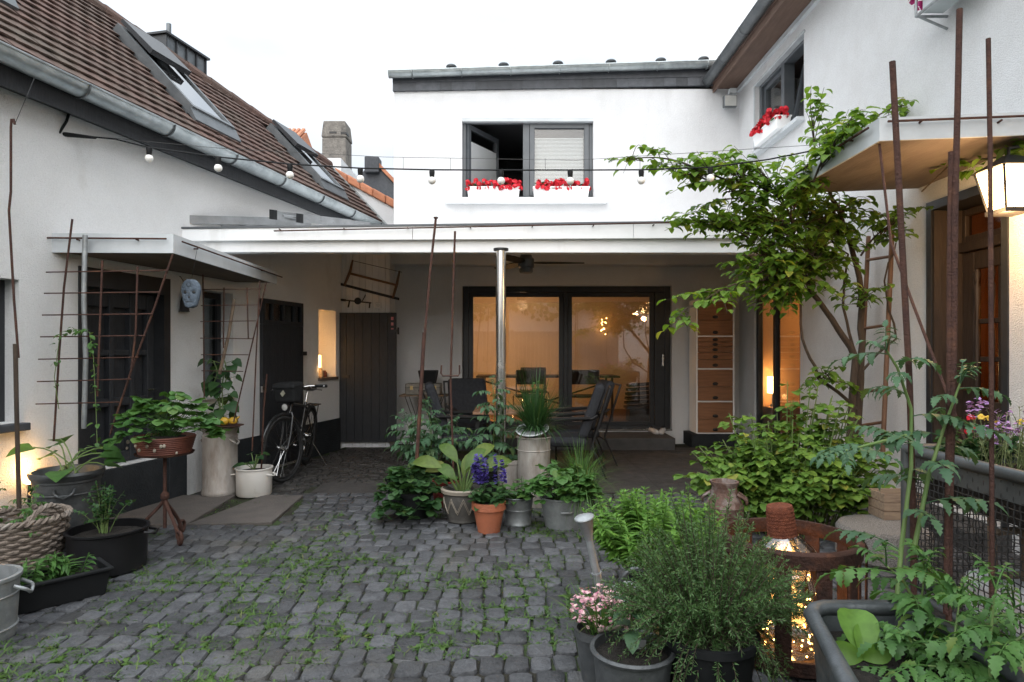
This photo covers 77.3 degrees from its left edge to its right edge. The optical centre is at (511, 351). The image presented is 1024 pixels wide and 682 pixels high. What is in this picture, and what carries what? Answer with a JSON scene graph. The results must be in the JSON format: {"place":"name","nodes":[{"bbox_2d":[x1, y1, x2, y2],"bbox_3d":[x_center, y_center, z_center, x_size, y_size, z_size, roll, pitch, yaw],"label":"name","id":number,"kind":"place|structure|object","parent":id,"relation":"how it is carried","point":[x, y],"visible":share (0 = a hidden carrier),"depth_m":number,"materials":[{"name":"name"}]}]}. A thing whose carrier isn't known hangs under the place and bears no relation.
{"place":"outdoors","nodes":[
{"label":"outdoors","id":0,"kind":"place"},
{"bbox_2d":[109,495,302,527],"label":"concrete pavement","id":1,"kind":"structure","parent":0,"point":[260,510],"depth_m":5.59,"materials":[{"name":"concrete"}]},
{"bbox_2d":[197,447,440,495],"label":"old cobble path","id":2,"kind":"structure","parent":0,"point":[340,461],"depth_m":7.61,"materials":[{"name":"stone"}]},
{"bbox_2d":[197,358,241,496],"bbox_3d":[-2.880,0.730,6.293,0.447,1.340,0.379,0,0,0],"label":"milk churn","id":3,"kind":"object","parent":2,"relation":"on","point":[219,458],"visible":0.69,"depth_m":6.18,"materials":[{"name":"metal"}]},
{"bbox_2d":[200,275,266,450],"bbox_3d":[-2.635,0.104,6.045,0.622,1.660,0.063,0,0,0],"label":"rebar trellis","id":4,"kind":"object","parent":3,"relation":"attached to","point":[223,321],"visible":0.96,"depth_m":6.05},
{"bbox_2d":[231,452,275,497],"bbox_3d":[-2.535,1.197,6.259,0.382,0.406,0.363,0,0,-37],"label":"enamel pot","id":5,"kind":"object","parent":2,"relation":"on","point":[253,480],"visible":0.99,"depth_m":6.14,"materials":[{"name":"metal"}]},
{"bbox_2d":[261,381,327,482],"bbox_3d":[-2.387,0.867,7.432,0.662,1.081,1.817,0,0,0],"label":"bicycle","id":6,"kind":"object","parent":2,"relation":"on","point":[290,393],"visible":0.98,"depth_m":6.97,"materials":[{"name":"black metal"}]},
{"bbox_2d":[405,383,441,394],"bbox_3d":[-1.261,0.534,9.166,0.504,0.159,0.308,0,0,0],"label":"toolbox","id":7,"kind":"object","parent":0,"point":[411,388],"visible":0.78,"depth_m":9.05,"materials":[{"name":"metal"}]},
{"bbox_2d":[99,0,756,177],"label":"sky","id":8,"kind":"structure","parent":0,"point":[306,64],"materials":[{"name":"white"}]},
{"bbox_2d":[432,475,461,507],"bbox_3d":[-0.600,1.262,5.835,0.282,0.275,0.312,0,0,0],"label":"red pot","id":9,"kind":"object","parent":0,"point":[446,478],"visible":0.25,"depth_m":5.75,"materials":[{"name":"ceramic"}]},
{"bbox_2d":[440,231,459,480],"bbox_3d":[-0.554,0.040,5.741,0.181,2.243,0.037,0,0,0],"label":"forked rod","id":10,"kind":"object","parent":9,"relation":"on","point":[451,344],"visible":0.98,"depth_m":5.74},
{"bbox_2d":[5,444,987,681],"bbox_3d":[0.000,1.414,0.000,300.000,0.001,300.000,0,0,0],"label":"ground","id":11,"kind":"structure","parent":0,"point":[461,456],"depth_m":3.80,"materials":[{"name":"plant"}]},
{"bbox_2d":[0,0,393,519],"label":"tiled house","id":12,"kind":"structure","parent":11,"relation":"on","point":[98,68],"depth_m":5.81,"materials":[{"name":"paint"}]},
{"bbox_2d":[0,280,30,433],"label":"window","id":13,"kind":"structure","parent":12,"relation":"in","point":[5,428],"depth_m":4.64,"materials":[{"name":"black glass"}]},
{"bbox_2d":[8,77,34,357],"bbox_3d":[-3.172,-0.900,4.135,0.069,1.882,0.333,0,0,-23],"label":"garden hook","id":14,"kind":"object","parent":12,"relation":"hanging from","point":[12,121],"visible":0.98,"depth_m":4.00,"materials":[{"name":"black metal"}]},
{"bbox_2d":[81,235,88,428],"bbox_3d":[-3.228,-0.147,4.836,0.047,1.461,0.077,0,0,-34],"label":"grey pole","id":15,"kind":"object","parent":12,"relation":"attached to","point":[84,326],"visible":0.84,"depth_m":4.82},
{"bbox_2d":[112,19,240,142],"bbox_3d":[-3.720,-3.004,7.109,1.212,1.219,0.933,0,0,0],"label":"roof window","id":16,"kind":"structure","parent":12,"relation":"in","point":[165,67],"depth_m":6.96,"materials":[{"name":"metal"}]},
{"bbox_2d":[181,251,200,307],"bbox_3d":[-2.600,-0.601,5.167,0.164,0.498,0.051,0,0,0],"label":"skull mask","id":17,"kind":"object","parent":12,"relation":"hanging from","point":[191,291],"visible":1,"depth_m":5.15,"materials":[{"name":"paint"}]},
{"bbox_2d":[202,292,237,399],"bbox_3d":[-3.175,-0.070,6.762,0.260,1.120,0.520,0,0,13],"label":"window","id":18,"kind":"structure","parent":12,"relation":"in","point":[211,313],"depth_m":6.91,"materials":[{"name":"clear glass"}]},
{"bbox_2d":[260,298,306,466],"bbox_3d":[-2.797,0.375,7.850,0.067,1.990,0.970,0,0,13],"label":"door","id":19,"kind":"structure","parent":12,"relation":"in","point":[281,322],"depth_m":7.74,"materials":[{"name":"brown wood"}]},
{"bbox_2d":[266,119,348,200],"bbox_3d":[-3.003,-2.813,9.417,1.084,1.082,0.904,0,0,0],"label":"roof window","id":20,"kind":"structure","parent":12,"relation":"in","point":[285,136],"depth_m":9.23,"materials":[{"name":"metal"}]},
{"bbox_2d":[59,114,820,184],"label":"string lights","id":21,"kind":"object","parent":12,"relation":"hanging from","point":[431,179],"visible":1,"depth_m":5.00,"materials":[{"name":"black plastic"}]},
{"bbox_2d":[289,121,356,178],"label":"brick roof house","id":22,"kind":"structure","parent":11,"relation":"on","point":[336,137],"depth_m":17.96,"materials":[{"name":"paint"}]},
{"bbox_2d":[339,254,398,446],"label":"boarded shed","id":23,"kind":"structure","parent":11,"relation":"on","point":[367,372],"depth_m":9.29,"materials":[{"name":"paint"}]},
{"bbox_2d":[339,313,398,441],"bbox_3d":[-2.080,0.372,9.306,0.889,1.875,0.079,0,0,0],"label":"plank door","id":24,"kind":"structure","parent":23,"relation":"in","point":[367,341],"depth_m":9.29,"materials":[{"name":"brown wood"}]},
{"bbox_2d":[341,260,399,299],"bbox_3d":[-2.061,-1.041,9.330,0.915,0.593,0.044,0,0,0],"label":"bow saw","id":25,"kind":"object","parent":23,"relation":"hanging from","point":[373,279],"visible":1,"depth_m":9.32,"materials":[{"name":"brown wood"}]},
{"bbox_2d":[357,156,393,198],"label":"slate gable house","id":26,"kind":"structure","parent":11,"relation":"on","point":[381,180],"depth_m":20.00,"materials":[{"name":"grey tile"}]},
{"bbox_2d":[0,492,1019,681],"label":"cobblestone yard","id":27,"kind":"structure","parent":11,"relation":"on","point":[212,542],"depth_m":3.53,"materials":[{"name":"stone"}]},
{"bbox_2d":[0,564,34,641],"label":"zinc tub","id":28,"kind":"object","parent":27,"relation":"on","point":[11,587],"visible":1,"depth_m":3.11,"materials":[{"name":"metal"}]},
{"bbox_2d":[0,480,72,571],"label":"wicker basket","id":29,"kind":"object","parent":27,"relation":"on","point":[30,531],"visible":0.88,"depth_m":3.88,"materials":[{"name":"wicker"}]},
{"bbox_2d":[13,344,21,508],"bbox_3d":[-3.054,0.460,3.950,0.049,1.016,0.025,0,0,0],"label":"wooden cane","id":30,"kind":"object","parent":29,"relation":"in","point":[17,428],"visible":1,"depth_m":3.94,"materials":[{"name":"brown wood"}]},
{"bbox_2d":[15,551,113,614],"bbox_3d":[-2.562,1.258,3.587,0.283,0.284,0.516,0,0,42],"label":"window box planter","id":31,"kind":"object","parent":27,"relation":"on","point":[62,581],"visible":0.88,"depth_m":3.55,"materials":[{"name":"black plastic"}]},
{"bbox_2d":[6,434,125,551],"bbox_3d":[-3.214,1.009,4.617,0.663,0.781,0.681,0,0,34],"label":"zinc bin","id":32,"kind":"object","parent":27,"relation":"on","point":[70,483],"visible":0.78,"depth_m":4.52,"materials":[{"name":"metal"}]},
{"bbox_2d":[35,219,173,440],"bbox_3d":[-3.009,-0.158,4.720,1.006,1.639,0.054,0,0,0],"label":"rebar trellis","id":33,"kind":"object","parent":32,"relation":"in","point":[99,336],"visible":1,"depth_m":4.72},
{"bbox_2d":[50,327,101,447],"bbox_3d":[-3.196,0.262,4.692,0.387,0.882,0.093,0,0,3],"label":"climbing plant","id":34,"kind":"object","parent":33,"relation":"attached to","point":[90,345],"visible":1,"depth_m":4.68,"materials":[{"name":"green plant"}]},
{"bbox_2d":[63,480,158,577],"bbox_3d":[-2.608,1.115,4.125,0.494,0.571,0.475,0,0,31],"label":"black enamel pot","id":35,"kind":"object","parent":27,"relation":"on","point":[120,545],"visible":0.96,"depth_m":4.06,"materials":[{"name":"metal"}]},
{"bbox_2d":[134,449,194,545],"bbox_3d":[-2.570,1.070,4.746,0.440,0.660,0.452,0,0,0],"label":"plant stand","id":36,"kind":"object","parent":27,"relation":"on","point":[167,506],"visible":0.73,"depth_m":4.70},
{"bbox_2d":[102,391,230,455],"bbox_3d":[-2.516,0.518,4.704,0.764,0.458,0.695,0,0,25],"label":"strawberry bowl","id":37,"kind":"object","parent":36,"relation":"on","point":[174,439],"visible":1,"depth_m":4.63,"materials":[{"name":"plant"}]},
{"bbox_2d":[371,463,450,519],"bbox_3d":[-0.830,1.166,5.344,0.619,0.468,0.721,0,0,29],"label":"strawberry pot","id":38,"kind":"object","parent":27,"relation":"on","point":[413,502],"visible":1,"depth_m":5.27,"materials":[{"name":"green plastic"}]},
{"bbox_2d":[415,217,437,474],"bbox_3d":[-0.750,-0.053,5.589,0.208,2.247,0.045,0,0,-9],"label":"rusty rod","id":39,"kind":"object","parent":38,"relation":"on","point":[422,370],"visible":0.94,"depth_m":5.57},
{"bbox_2d":[0,498,827,681],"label":"weeds","id":40,"kind":"object","parent":27,"relation":"on","point":[417,647],"visible":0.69,"depth_m":3.42,"materials":[{"name":"green plant"}]},
{"bbox_2d":[413,443,511,524],"bbox_3d":[-0.415,1.089,5.344,0.837,0.622,0.462,0,0,0],"label":"potted plant","id":41,"kind":"object","parent":27,"relation":"on","point":[457,506],"visible":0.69,"depth_m":5.24,"materials":[{"name":"plant"}]},
{"bbox_2d":[454,375,521,495],"bbox_3d":[-0.200,0.814,6.048,0.715,1.172,0.634,0,0,0],"label":"tomato pot","id":42,"kind":"object","parent":27,"relation":"on","point":[500,446],"visible":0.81,"depth_m":6.01,"materials":[{"name":"green plastic"}]},
{"bbox_2d":[463,454,516,533],"bbox_3d":[-0.181,1.097,4.974,0.373,0.606,0.368,0,0,-23],"label":"terracotta pot","id":43,"kind":"object","parent":27,"relation":"on","point":[487,509],"visible":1,"depth_m":4.93,"materials":[{"name":"ceramic"}]},
{"bbox_2d":[497,457,518,490],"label":"grey pot","id":44,"kind":"object","parent":27,"relation":"on","point":[512,471],"visible":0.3,"depth_m":5.87,"materials":[{"name":"metal"}]},
{"bbox_2d":[492,478,536,526],"bbox_3d":[0.043,1.202,5.215,0.468,0.397,0.315,0,0,-27],"label":"zinc bucket","id":45,"kind":"object","parent":27,"relation":"on","point":[518,512],"visible":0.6,"depth_m":5.11,"materials":[{"name":"metal"}]},
{"bbox_2d":[516,434,550,507],"bbox_3d":[0.200,1.085,5.849,0.324,0.630,0.324,0,0,0],"label":"tall zinc bin","id":46,"kind":"object","parent":27,"relation":"on","point":[532,452],"visible":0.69,"depth_m":5.72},
{"bbox_2d":[498,367,575,448],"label":"potted chives","id":47,"kind":"object","parent":46,"relation":"on","point":[534,414],"visible":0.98,"depth_m":5.76,"materials":[{"name":"green plant"}]},
{"bbox_2d":[516,453,620,530],"bbox_3d":[0.504,1.090,5.113,0.851,0.621,0.701,0,0,21],"label":"oval zinc tub","id":48,"kind":"object","parent":27,"relation":"on","point":[563,502],"visible":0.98,"depth_m":4.99,"materials":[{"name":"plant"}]},
{"bbox_2d":[550,437,628,505],"bbox_3d":[0.642,1.051,5.781,0.942,0.699,0.834,0,0,0],"label":"grass pot","id":49,"kind":"object","parent":27,"relation":"on","point":[582,463],"depth_m":5.73,"materials":[{"name":"green plant"}]},
{"bbox_2d":[546,578,633,681],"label":"flower pot","id":50,"kind":"object","parent":27,"relation":"on","point":[586,630],"visible":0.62,"depth_m":2.70,"materials":[{"name":"metal"}]},
{"bbox_2d":[574,513,658,633],"bbox_3d":[0.456,1.062,2.861,0.299,0.676,0.529,0,0,36],"label":"watering can","id":51,"kind":"object","parent":27,"relation":"on","point":[584,521],"visible":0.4,"depth_m":2.86,"materials":[{"name":"metal"}]},
{"bbox_2d":[590,596,675,681],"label":"seedling bucket","id":52,"kind":"object","parent":27,"relation":"on","point":[631,667],"visible":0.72,"depth_m":2.44,"materials":[{"name":"metal"}]},
{"bbox_2d":[581,486,725,582],"bbox_3d":[0.801,1.075,3.628,0.832,0.651,0.808,0,0,0],"label":"bright bush","id":53,"kind":"object","parent":27,"relation":"on","point":[617,536],"visible":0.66,"depth_m":3.53,"materials":[{"name":"green plant"}]},
{"bbox_2d":[600,482,815,681],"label":"rosemary","id":54,"kind":"object","parent":27,"relation":"on","point":[709,618],"visible":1,"depth_m":2.43,"materials":[{"name":"green plant"}]},
{"bbox_2d":[701,478,747,563],"bbox_3d":[1.420,1.133,4.281,0.252,0.535,0.252,0,0,-16],"label":"rusty churn","id":55,"kind":"object","parent":27,"relation":"on","point":[721,487],"visible":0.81,"depth_m":4.20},
{"bbox_2d":[604,86,933,507],"bbox_3d":[2.230,-0.429,5.385,2.002,3.712,2.288,0,0,44],"label":"climbing vine","id":56,"kind":"object","parent":27,"relation":"on","point":[816,230],"visible":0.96,"depth_m":5.41,"materials":[{"name":"green plant"}]},
{"bbox_2d":[855,231,894,453],"bbox_3d":[3.335,-0.058,5.910,0.167,2.082,0.422,0,0,0],"label":"wooden ladder","id":57,"kind":"object","parent":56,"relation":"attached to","point":[883,421],"visible":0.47,"depth_m":5.71,"materials":[{"name":"brown wood"}]},
{"bbox_2d":[672,381,898,538],"bbox_3d":[2.131,0.822,5.039,1.649,1.161,1.224,0,0,0],"label":"raspberry bush","id":58,"kind":"object","parent":27,"relation":"on","point":[755,468],"visible":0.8,"depth_m":4.85,"materials":[{"name":"green plant"}]},
{"bbox_2d":[720,517,867,678],"bbox_3d":[1.312,1.117,3.000,0.648,0.525,0.624,0,0,0],"label":"rusty brazier","id":59,"kind":"object","parent":27,"relation":"on","point":[813,564],"visible":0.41,"depth_m":2.77,"materials":[{"name":"metal"}]},
{"bbox_2d":[757,502,816,660],"bbox_3d":[1.270,1.035,2.980,0.390,0.650,0.390,0,0,0],"label":"demijohn","id":60,"kind":"object","parent":59,"relation":"on","point":[781,522],"visible":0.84,"depth_m":2.93,"materials":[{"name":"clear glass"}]},
{"bbox_2d":[835,514,933,569],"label":"stone table","id":61,"kind":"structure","parent":27,"relation":"on","point":[889,531],"depth_m":4.20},
{"bbox_2d":[868,488,921,519],"bbox_3d":[2.720,1.083,4.550,0.264,0.179,0.200,0,0,0],"label":"wooden crate","id":62,"kind":"object","parent":61,"relation":"on","point":[884,503],"visible":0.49,"depth_m":4.48,"materials":[{"name":"brown wood"}]},
{"bbox_2d":[889,60,916,598],"bbox_3d":[1.595,-0.019,2.610,0.125,2.319,0.044,0,0,0],"label":"rusty rod","id":63,"kind":"object","parent":27,"relation":"on","point":[901,227],"visible":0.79,"depth_m":2.59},
{"bbox_2d":[810,320,1012,593],"bbox_3d":[1.536,0.440,2.543,0.800,1.134,0.519,0,0,0],"label":"tomato plant","id":64,"kind":"object","parent":63,"relation":"attached to","point":[896,439],"visible":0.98,"depth_m":2.50,"materials":[{"name":"green plant"}]},
{"bbox_2d":[900,443,1023,657],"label":"wire fence","id":65,"kind":"object","parent":27,"relation":"on","point":[1008,484],"visible":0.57,"depth_m":3.06,"materials":[{"name":"metal"}]},
{"bbox_2d":[929,463,1023,527],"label":"soil bed","id":66,"kind":"object","parent":65,"relation":"in","point":[998,515],"visible":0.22,"depth_m":3.04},
{"bbox_2d":[878,144,965,439],"bbox_3d":[2.406,-0.377,3.791,0.064,1.933,0.714,0,0,-9],"label":"rusty rod","id":67,"kind":"object","parent":66,"relation":"on","point":[898,265],"visible":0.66,"depth_m":3.92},
{"bbox_2d":[924,414,988,459],"bbox_3d":[2.325,0.460,3.336,0.261,0.285,0.230,0,0,-19],"label":"geranium","id":68,"kind":"object","parent":66,"relation":"on","point":[968,444],"visible":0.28,"depth_m":3.33,"materials":[{"name":"green plant"}]},
{"bbox_2d":[961,414,1023,463],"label":"marigold","id":69,"kind":"object","parent":66,"relation":"on","point":[982,416],"visible":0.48,"depth_m":3.32,"materials":[{"name":"green plant"}]},
{"bbox_2d":[966,397,1023,470],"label":"lavender","id":70,"kind":"object","parent":66,"relation":"on","point":[1008,434],"visible":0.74,"depth_m":3.23,"materials":[{"name":"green plant"}]},
{"bbox_2d":[964,569,1023,638],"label":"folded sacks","id":71,"kind":"object","parent":65,"relation":"in","point":[986,589],"visible":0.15,"depth_m":3.08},
{"bbox_2d":[987,517,1023,625],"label":"slatted frame","id":72,"kind":"object","parent":65,"relation":"in","point":[1016,531],"visible":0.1,"depth_m":3.01,"materials":[{"name":"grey wood"}]},
{"bbox_2d":[986,38,994,597],"bbox_3d":[1.793,-0.119,2.400,0.031,2.110,0.016,0,0,0],"label":"rusty rod","id":73,"kind":"object","parent":27,"relation":"on","point":[990,310],"visible":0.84,"depth_m":2.39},
{"bbox_2d":[388,56,743,450],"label":"flat roofed house","id":74,"kind":"structure","parent":11,"relation":"on","point":[558,114],"depth_m":9.80,"materials":[{"name":"paint"}]},
{"bbox_2d":[465,177,522,196],"bbox_3d":[-0.272,-2.483,9.715,0.877,0.293,0.304,0,0,0],"label":"flower box","id":75,"kind":"object","parent":74,"relation":"on","point":[480,189],"visible":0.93,"depth_m":9.66,"materials":[{"name":"white paint"}]},
{"bbox_2d":[462,118,592,196],"bbox_3d":[0.241,-2.965,10.231,2.009,1.230,0.870,0,0,0],"label":"window","id":76,"kind":"structure","parent":74,"relation":"in","point":[470,149],"depth_m":9.91,"materials":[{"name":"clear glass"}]},
{"bbox_2d":[513,370,544,417],"bbox_3d":[0.280,0.748,10.755,0.494,0.895,0.492,0,0,-6],"label":"dining chair","id":77,"kind":"object","parent":74,"relation":"on","point":[528,373],"visible":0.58,"depth_m":10.51,"materials":[{"name":"wood"}]},
{"bbox_2d":[476,374,619,420],"bbox_3d":[0.615,0.810,11.350,2.470,0.780,0.800,0,0,0],"label":"dining table","id":78,"kind":"object","parent":74,"relation":"on","point":[605,376],"visible":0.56,"depth_m":10.99,"materials":[{"name":"brown wood"}]},
{"bbox_2d":[532,178,590,196],"bbox_3d":[0.761,-2.485,9.714,0.906,0.296,0.299,0,0,0],"label":"flower box","id":79,"kind":"object","parent":74,"relation":"on","point":[555,188],"visible":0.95,"depth_m":9.66,"materials":[{"name":"white paint"}]},
{"bbox_2d":[463,286,671,430],"bbox_3d":[0.843,0.100,9.890,3.214,2.220,0.220,0,0,0],"label":"sliding door","id":80,"kind":"structure","parent":74,"relation":"in","point":[659,350],"depth_m":9.90,"materials":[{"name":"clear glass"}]},
{"bbox_2d":[572,370,599,397],"bbox_3d":[1.180,0.748,10.755,0.494,0.895,0.492,0,0,-4],"label":"dining chair","id":81,"kind":"object","parent":74,"relation":"on","point":[585,376],"visible":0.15,"depth_m":10.52,"materials":[{"name":"wood"}]},
{"bbox_2d":[683,299,740,446],"bbox_3d":[2.980,0.318,9.555,0.720,2.165,0.470,0,0,0],"label":"drawer chest","id":82,"kind":"object","parent":11,"relation":"on","point":[711,374],"visible":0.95,"depth_m":9.38,"materials":[{"name":"white paint"}]},
{"bbox_2d":[701,0,1023,554],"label":"house","id":83,"kind":"structure","parent":11,"relation":"on","point":[775,54],"depth_m":5.53,"materials":[{"name":"paint"}]},
{"bbox_2d":[749,106,791,146],"bbox_3d":[3.349,-2.942,8.380,0.283,0.291,0.881,0,0,0],"label":"flower box","id":84,"kind":"object","parent":83,"relation":"on","point":[766,128],"visible":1,"depth_m":8.17,"materials":[{"name":"white paint"}]},
{"bbox_2d":[756,284,793,448],"bbox_3d":[3.545,0.200,8.465,0.070,2.200,1.470,0,0,0],"label":"glass door","id":85,"kind":"structure","parent":83,"relation":"in","point":[759,318],"depth_m":9.12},
{"bbox_2d":[747,29,804,159],"bbox_3d":[3.605,-3.290,8.400,0.450,1.080,1.600,0,0,0],"label":"window","id":86,"kind":"structure","parent":83,"relation":"in","point":[783,69],"depth_m":8.33,"materials":[{"name":"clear glass"}]},
{"bbox_2d":[763,406,799,443],"bbox_3d":[3.960,1.042,9.120,0.680,0.515,0.340,0,0,0],"label":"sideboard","id":87,"kind":"object","parent":83,"relation":"on","point":[768,410],"visible":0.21,"depth_m":8.97,"materials":[{"name":"brown wood"}]},
{"bbox_2d":[909,0,958,29],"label":"flower box","id":88,"kind":"object","parent":83,"relation":"attached to","point":[934,6],"depth_m":5.05,"materials":[{"name":"white metal"}]},
{"bbox_2d":[921,138,1023,191],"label":"creeper","id":89,"kind":"object","parent":83,"relation":"attached to","point":[999,153],"visible":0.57,"depth_m":4.47,"materials":[{"name":"green plant"}]},
{"bbox_2d":[970,144,1023,216],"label":"wall lantern","id":90,"kind":"object","parent":83,"relation":"attached to","point":[1008,184],"depth_m":4.12,"materials":[{"name":"white"}]},
{"bbox_2d":[803,600,1023,681],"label":"zinc trough","id":91,"kind":"object","parent":11,"relation":"on","point":[823,623],"visible":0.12,"depth_m":2.03,"materials":[{"name":"metal"}]},
{"bbox_2d":[836,608,891,664],"bbox_3d":[1.090,0.909,2.049,0.176,0.126,0.171,0,0,0],"label":"lettuce","id":92,"kind":"object","parent":91,"relation":"on","point":[858,626],"visible":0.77,"depth_m":2.02,"materials":[{"name":"green plant"}]},
{"bbox_2d":[814,538,1004,647],"bbox_3d":[1.317,0.826,2.180,0.515,0.388,0.457,0,0,0],"label":"tomato plant","id":93,"kind":"object","parent":91,"relation":"on","point":[906,602],"visible":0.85,"depth_m":2.14,"materials":[{"name":"green plant"}]},
{"bbox_2d":[856,650,1007,681],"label":"tomato plant","id":94,"kind":"object","parent":91,"relation":"on","point":[918,673],"visible":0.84,"depth_m":1.83,"materials":[{"name":"green plant"}]},
{"bbox_2d":[856,568,1023,681],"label":"tomato plant","id":95,"kind":"object","parent":91,"relation":"on","point":[905,640],"visible":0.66,"depth_m":1.95,"materials":[{"name":"green plant"}]},
{"bbox_2d":[909,552,1023,681],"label":"tomato plant","id":96,"kind":"object","parent":91,"relation":"on","point":[1011,654],"visible":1,"depth_m":1.78,"materials":[{"name":"green plant"}]},
{"bbox_2d":[945,8,962,623],"bbox_3d":[1.726,-0.100,2.510,0.065,2.476,0.042,0,0,0],"label":"rusty rod","id":97,"kind":"object","parent":11,"relation":"on","point":[956,166],"visible":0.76,"depth_m":2.50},
{"bbox_2d":[943,151,952,614],"bbox_3d":[1.715,0.121,2.511,0.066,1.809,0.032,0,0,-42],"label":"rusty rod","id":98,"kind":"object","parent":97,"relation":"attached to","point":[947,531],"visible":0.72,"depth_m":2.51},
{"bbox_2d":[310,447,775,494],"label":"terrace paving","id":99,"kind":"structure","parent":0,"point":[653,470],"depth_m":7.51,"materials":[{"name":"stone"}]},
{"bbox_2d":[384,397,476,487],"bbox_3d":[-0.816,0.926,6.204,0.783,0.948,0.884,0,0,-42],"label":"tomato pot","id":100,"kind":"object","parent":99,"relation":"on","point":[430,439],"visible":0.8,"depth_m":6.12,"materials":[{"name":"green plastic"}]},
{"bbox_2d":[422,382,491,453],"bbox_3d":[-0.679,0.883,7.536,0.825,1.043,0.640,0,0,-8],"label":"garden chair","id":101,"kind":"object","parent":99,"relation":"on","point":[431,391],"visible":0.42,"depth_m":7.27,"materials":[{"name":"black metal"}]},
{"bbox_2d":[443,378,495,463],"bbox_3d":[-0.531,0.883,8.445,0.640,1.043,0.825,0,0,-18],"label":"garden chair","id":102,"kind":"object","parent":99,"relation":"on","point":[464,390],"visible":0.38,"depth_m":8.59,"materials":[{"name":"black metal"}]},
{"bbox_2d":[473,405,525,461],"bbox_3d":[-0.048,1.045,7.750,0.805,0.710,0.900,0,0,0],"label":"terrace table","id":103,"kind":"object","parent":99,"relation":"on","point":[476,412],"visible":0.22,"depth_m":7.34,"materials":[{"name":"brown wood"}]},
{"bbox_2d":[181,219,844,455],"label":"terrace roof","id":104,"kind":"structure","parent":99,"relation":"on","point":[500,240],"depth_m":6.42,"materials":[{"name":"white paint"}]},
{"bbox_2d":[190,215,310,225],"bbox_3d":[-2.826,-1.399,6.976,0.214,0.313,1.655,0,0,37],"label":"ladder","id":105,"kind":"object","parent":104,"relation":"on","point":[233,220],"visible":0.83,"depth_m":6.76,"materials":[{"name":"metal"}]},
{"bbox_2d":[269,209,370,224],"bbox_3d":[-2.117,-1.490,7.303,0.100,0.343,1.963,0,0,15],"label":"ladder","id":106,"kind":"object","parent":105,"relation":"on","point":[296,217],"visible":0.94,"depth_m":6.94,"materials":[{"name":"metal"}]},
{"bbox_2d":[494,254,583,273],"bbox_3d":[0.330,-1.195,7.888,1.127,0.450,1.266,0,0,0],"label":"ceiling fan","id":107,"kind":"object","parent":104,"relation":"hanging from","point":[524,263],"visible":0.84,"depth_m":7.83,"materials":[{"name":"metal"}]},
{"bbox_2d":[543,382,610,478],"bbox_3d":[0.719,0.883,7.336,0.825,1.043,0.640,0,0,8],"label":"garden chair","id":108,"kind":"object","parent":99,"relation":"on","point":[589,417],"visible":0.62,"depth_m":7.07,"materials":[{"name":"black metal"}]},
{"bbox_2d":[548,380,621,465],"bbox_3d":[0.899,0.883,8.060,0.825,1.043,0.640,0,0,-6],"label":"garden chair","id":109,"kind":"object","parent":99,"relation":"on","point":[575,428],"visible":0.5,"depth_m":7.83,"materials":[{"name":"black metal"}]},
{"bbox_2d":[623,382,648,420],"bbox_3d":[2.350,0.858,11.050,0.800,0.685,0.400,0,0,0],"label":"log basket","id":110,"kind":"object","parent":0,"point":[638,410],"visible":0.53,"depth_m":10.90,"materials":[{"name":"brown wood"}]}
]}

